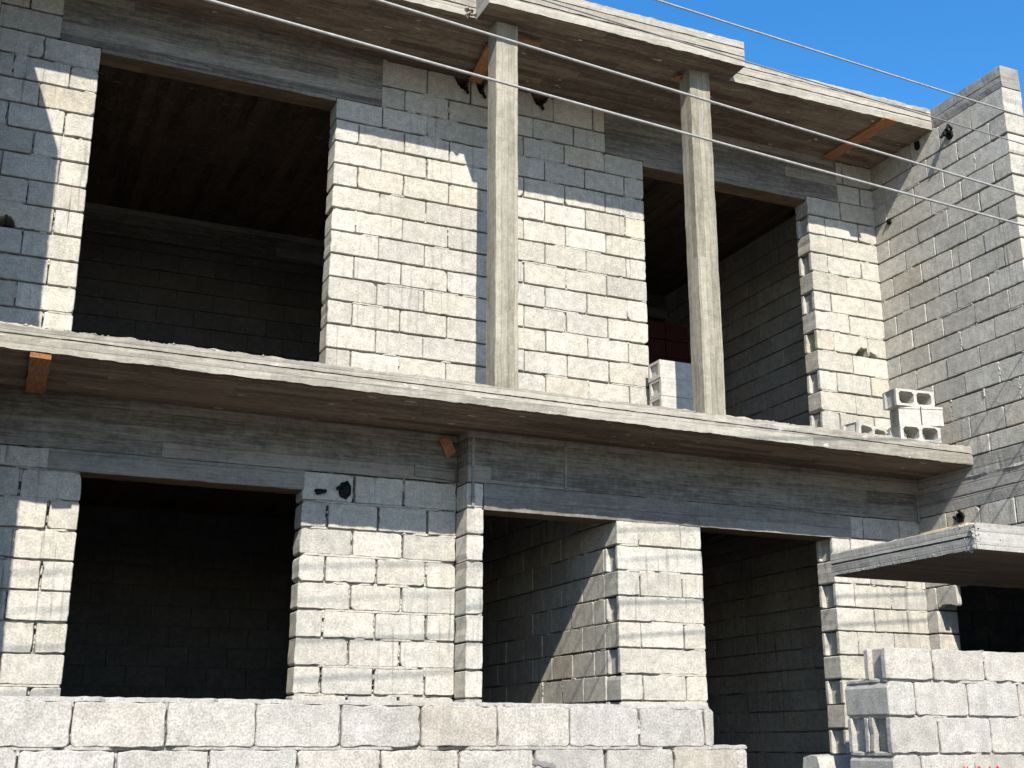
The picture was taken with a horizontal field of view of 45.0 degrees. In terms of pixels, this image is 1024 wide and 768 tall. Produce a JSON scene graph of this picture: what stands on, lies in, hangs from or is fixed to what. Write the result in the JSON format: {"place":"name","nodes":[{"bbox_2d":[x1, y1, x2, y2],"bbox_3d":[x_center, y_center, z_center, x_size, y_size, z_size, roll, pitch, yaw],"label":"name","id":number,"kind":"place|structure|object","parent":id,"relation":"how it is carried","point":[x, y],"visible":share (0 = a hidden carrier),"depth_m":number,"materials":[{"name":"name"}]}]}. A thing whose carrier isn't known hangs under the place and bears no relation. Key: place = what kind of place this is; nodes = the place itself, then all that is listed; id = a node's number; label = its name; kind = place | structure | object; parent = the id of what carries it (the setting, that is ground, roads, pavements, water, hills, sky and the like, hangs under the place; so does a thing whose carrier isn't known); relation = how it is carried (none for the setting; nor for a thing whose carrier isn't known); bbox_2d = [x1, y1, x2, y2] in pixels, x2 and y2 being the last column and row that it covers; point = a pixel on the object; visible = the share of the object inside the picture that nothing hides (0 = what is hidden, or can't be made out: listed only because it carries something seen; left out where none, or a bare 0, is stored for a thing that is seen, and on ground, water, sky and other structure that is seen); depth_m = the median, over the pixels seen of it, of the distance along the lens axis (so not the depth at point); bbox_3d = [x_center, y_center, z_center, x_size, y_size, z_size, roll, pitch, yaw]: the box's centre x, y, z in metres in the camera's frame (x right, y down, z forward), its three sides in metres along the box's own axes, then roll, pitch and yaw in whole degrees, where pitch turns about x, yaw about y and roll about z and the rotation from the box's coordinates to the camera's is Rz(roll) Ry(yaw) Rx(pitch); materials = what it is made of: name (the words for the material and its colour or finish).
{"place":"outdoors","nodes":[
{"label":"outdoors","id":0,"kind":"place"},
{"bbox_2d":[0,695,746,767],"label":"boundary wall","id":1,"kind":"structure","parent":0,"point":[78,732],"depth_m":5.98,"materials":[{"name":"grey concrete"}]},
{"bbox_2d":[204,0,1023,226],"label":"overhead cable","id":2,"kind":"object","parent":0,"point":[540,93],"visible":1,"depth_m":7.03,"materials":[{"name":"metal"}]},
{"bbox_2d":[374,0,1023,195],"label":"overhead cable","id":3,"kind":"object","parent":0,"point":[645,81],"visible":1,"depth_m":7.43,"materials":[{"name":"metal"}]},
{"bbox_2d":[542,0,1023,144],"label":"overhead cable","id":4,"kind":"object","parent":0,"point":[773,69],"visible":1,"depth_m":7.87,"materials":[{"name":"grey metal"}]},
{"bbox_2d":[585,0,1023,113],"label":"sky","id":5,"kind":"structure","parent":0,"point":[946,45],"materials":[{"name":"blue"}]},
{"bbox_2d":[803,754,852,767],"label":"loose block","id":6,"kind":"object","parent":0,"point":[826,761],"depth_m":7.81,"materials":[{"name":"concrete"}]},
{"bbox_2d":[655,0,1023,116],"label":"overhead cable","id":7,"kind":"object","parent":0,"point":[755,31],"visible":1,"depth_m":8.19,"materials":[{"name":"metal"}]},
{"label":"ground","id":8,"kind":"structure","parent":0,"visible":0},
{"bbox_2d":[0,0,1023,767],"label":"unfinished house","id":9,"kind":"structure","parent":8,"relation":"on","point":[286,306],"depth_m":10.85,"materials":[{"name":"concrete"}]},
{"bbox_2d":[25,352,51,393],"bbox_3d":[-3.223,-0.068,8.402,0.136,0.030,0.918,7,-18,-22],"label":"formwork board","id":10,"kind":"object","parent":9,"relation":"attached to","point":[38,372],"visible":1,"depth_m":8.32,"materials":[{"name":"orange wood"}]},
{"bbox_2d":[439,437,455,458],"bbox_3d":[-0.523,0.518,10.021,0.139,0.167,0.064,0,-16,-1],"label":"formwork board","id":11,"kind":"object","parent":9,"relation":"attached to","point":[448,447],"visible":1,"depth_m":10.01,"materials":[{"name":"brown wood"}]},
{"bbox_2d":[468,44,487,83],"bbox_3d":[-0.249,-2.791,10.791,0.117,0.031,0.640,5,-17,-16],"label":"formwork board","id":12,"kind":"object","parent":9,"relation":"attached to","point":[481,67],"visible":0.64,"depth_m":10.82,"materials":[{"name":"orange wood"}]},
{"bbox_2d":[518,37,540,47],"bbox_3d":[0.120,-2.888,10.425,0.284,0.018,0.057,9,-18,-27],"label":"formwork board","id":13,"kind":"object","parent":9,"relation":"attached to","point":[529,42],"visible":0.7,"depth_m":10.42,"materials":[{"name":"brown wood"}]},
{"bbox_2d":[644,321,688,388],"bbox_3d":[1.540,0.278,13.713,0.930,1.992,0.210,7,-18,-23],"label":"clay block stack","id":14,"kind":"object","parent":9,"relation":"on","point":[668,342],"visible":0.1,"depth_m":13.92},
{"bbox_2d":[650,395,692,410],"bbox_3d":[1.438,0.224,10.836,0.410,0.160,0.200,7,-18,-23],"label":"slotted block","id":15,"kind":"object","parent":9,"relation":"on","point":[674,402],"depth_m":10.74,"materials":[{"name":"grey concrete"}]},
{"bbox_2d":[649,377,692,400],"bbox_3d":[1.440,0.066,10.880,0.410,0.160,0.200,7,-18,-23],"label":"slotted block","id":16,"kind":"object","parent":15,"relation":"on","point":[662,386],"depth_m":10.78,"materials":[{"name":"grey concrete"}]},
{"bbox_2d":[648,359,691,382],"bbox_3d":[1.433,-0.090,10.928,0.410,0.160,0.200,7,-18,-23],"label":"slotted block","id":17,"kind":"object","parent":16,"relation":"on","point":[659,368],"depth_m":10.84,"materials":[{"name":"grey concrete"}]},
{"bbox_2d":[671,76,681,80],"bbox_3d":[1.472,-2.721,10.999,0.095,0.022,0.057,3,-16,-9],"label":"formwork board","id":18,"kind":"object","parent":9,"relation":"attached to","point":[676,78],"visible":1,"depth_m":10.98,"materials":[{"name":"orange wood"}]},
{"bbox_2d":[822,117,895,160],"bbox_3d":[3.403,-2.410,12.188,0.147,0.022,0.949,8,-18,-25],"label":"formwork board","id":19,"kind":"object","parent":9,"relation":"attached to","point":[881,124],"visible":0.98,"depth_m":12.12,"materials":[{"name":"orange wood"}]},
{"bbox_2d":[841,421,887,434],"bbox_3d":[3.159,0.468,11.070,0.402,0.156,0.203,15,-22,-33],"label":"hollow block","id":20,"kind":"object","parent":9,"relation":"on","point":[860,427],"depth_m":11.01,"materials":[{"name":"grey concrete"}]},
{"bbox_2d":[888,424,941,443],"bbox_3d":[3.586,0.464,11.011,0.402,0.156,0.203,4,-17,-14],"label":"hollow block","id":21,"kind":"object","parent":9,"relation":"on","point":[931,434],"depth_m":10.97,"materials":[{"name":"grey concrete"}]},
{"bbox_2d":[889,406,943,426],"bbox_3d":[3.623,0.311,11.066,0.410,0.172,0.196,2,-16,-7],"label":"hollow block","id":22,"kind":"object","parent":21,"relation":"on","point":[927,416],"depth_m":10.98,"materials":[{"name":"grey concrete"}]},
{"bbox_2d":[882,388,934,410],"bbox_3d":[3.563,0.153,11.112,0.402,0.156,0.203,5,-17,-18],"label":"hollow block","id":23,"kind":"object","parent":22,"relation":"on","point":[894,398],"depth_m":11.07,"materials":[{"name":"grey concrete"}]},
{"bbox_2d":[920,523,967,533],"bbox_3d":[2.867,0.963,8.161,0.065,0.018,0.474,6,-17,-20],"label":"formwork board","id":24,"kind":"object","parent":9,"relation":"on","point":[944,528],"visible":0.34,"depth_m":8.15,"materials":[{"name":"brown wood"}]},
{"bbox_2d":[845,648,1023,767],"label":"boundary wall","id":25,"kind":"structure","parent":8,"relation":"on","point":[919,708],"depth_m":7.49,"materials":[{"name":"grey concrete"}]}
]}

